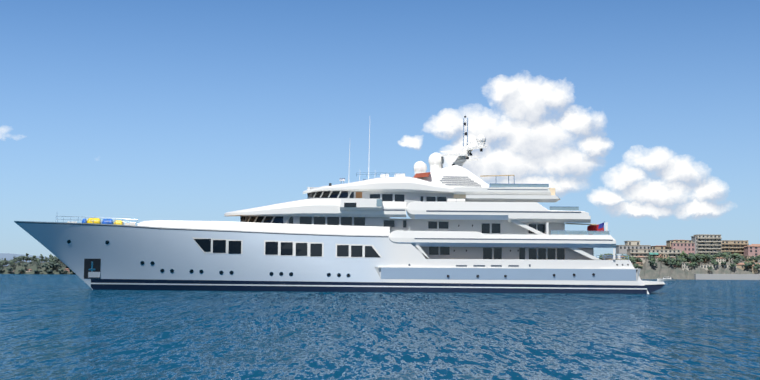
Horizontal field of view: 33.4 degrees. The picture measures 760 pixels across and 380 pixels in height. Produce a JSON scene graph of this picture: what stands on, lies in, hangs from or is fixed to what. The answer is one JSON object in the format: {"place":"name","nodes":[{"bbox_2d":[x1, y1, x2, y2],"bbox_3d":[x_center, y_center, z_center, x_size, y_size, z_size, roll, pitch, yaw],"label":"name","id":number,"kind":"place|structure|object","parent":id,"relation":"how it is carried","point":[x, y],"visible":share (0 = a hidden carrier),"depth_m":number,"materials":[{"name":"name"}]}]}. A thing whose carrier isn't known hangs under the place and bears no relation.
{"place":"outdoors","nodes":[
{"label":"outdoors","id":0,"kind":"place"},
{"bbox_2d":[0,253,48,265],"bbox_3d":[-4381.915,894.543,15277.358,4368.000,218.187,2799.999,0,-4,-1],"label":"hills","id":1,"kind":"structure","parent":0,"point":[8,256],"depth_m":13892.96,"materials":[{"name":"blue"}]},
{"bbox_2d":[0,260,74,273],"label":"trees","id":2,"kind":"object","parent":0,"point":[17,267],"depth_m":1793.18,"materials":[{"name":"green plant"}]},
{"bbox_2d":[0,253,73,273],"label":"shore trees","id":3,"kind":"object","parent":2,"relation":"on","point":[55,259],"visible":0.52,"depth_m":1797.71,"materials":[{"name":"green plant"}]},
{"bbox_2d":[12,268,69,272],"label":"rocks","id":4,"kind":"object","parent":2,"relation":"on","point":[29,270],"depth_m":1789.48,"materials":[{"name":"grey"}]},
{"bbox_2d":[0,274,759,379],"bbox_3d":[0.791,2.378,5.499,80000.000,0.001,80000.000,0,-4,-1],"label":"sea water","id":5,"kind":"structure","parent":0,"point":[64,327],"depth_m":42.97,"materials":[{"name":"blue liquid"}]},
{"bbox_2d":[14,221,648,293],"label":"yacht hull","id":6,"kind":"object","parent":5,"relation":"in","point":[124,252],"visible":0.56,"depth_m":149.60,"materials":[{"name":"white metal"}]},
{"bbox_2d":[57,216,137,224],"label":"bow railing","id":7,"kind":"object","parent":6,"relation":"attached to","point":[132,223],"visible":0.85,"depth_m":151.25,"materials":[{"name":"silver metal"}]},
{"bbox_2d":[82,218,123,224],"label":"foredeck inflatable toys","id":8,"kind":"object","parent":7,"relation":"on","point":[106,221],"visible":0.48,"depth_m":150.92,"materials":[{"name":"blue"}]},
{"bbox_2d":[138,165,628,259],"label":"superstructure","id":9,"kind":"object","parent":6,"relation":"on","point":[456,212],"visible":0.98,"depth_m":150.35,"materials":[{"name":"white metal"}]},
{"bbox_2d":[348,116,485,182],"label":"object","id":10,"kind":"object","parent":9,"relation":"on","point":[436,161],"visible":0.92,"depth_m":156.07,"materials":[{"name":"white plastic"}]},
{"bbox_2d":[480,175,514,183],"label":"awning frame","id":11,"kind":"object","parent":9,"relation":"on","point":[500,175],"visible":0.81,"depth_m":153.10,"materials":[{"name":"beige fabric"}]},
{"bbox_2d":[565,223,595,224],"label":"yacht awning","id":12,"kind":"object","parent":9,"relation":"attached to","point":[580,224],"visible":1,"depth_m":150.69,"materials":[{"name":"white fabric"}]},
{"bbox_2d":[587,221,604,230],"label":"flag","id":13,"kind":"object","parent":9,"relation":"attached to","point":[599,227],"visible":0.62,"depth_m":153.31,"materials":[{"name":"red fabric"}]},
{"bbox_2d":[642,280,664,292],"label":"swim platform","id":14,"kind":"structure","parent":6,"relation":"attached to","point":[652,286],"depth_m":150.85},
{"bbox_2d":[657,277,674,280],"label":"small boat","id":15,"kind":"object","parent":5,"relation":"on","point":[667,279],"visible":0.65,"depth_m":640.24,"materials":[{"name":"white paint"}]},
{"bbox_2d":[0,0,759,256],"label":"sky","id":16,"kind":"structure","parent":0,"point":[642,117],"materials":[{"name":"blue"}]},
{"bbox_2d":[634,258,759,279],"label":"shore land","id":17,"kind":"structure","parent":0,"point":[661,270],"depth_m":1109.70,"materials":[{"name":"grey stone"}]},
{"bbox_2d":[599,251,759,270],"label":"trees","id":18,"kind":"object","parent":17,"relation":"on","point":[691,258],"visible":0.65,"depth_m":1123.63,"materials":[{"name":"green plant"}]},
{"bbox_2d":[605,234,759,279],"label":"shore town","id":19,"kind":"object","parent":17,"relation":"on","point":[700,244],"visible":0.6,"depth_m":1161.53,"materials":[{"name":"plaster"},{"name":"glass"},{"name":"roof tile"}]}
]}

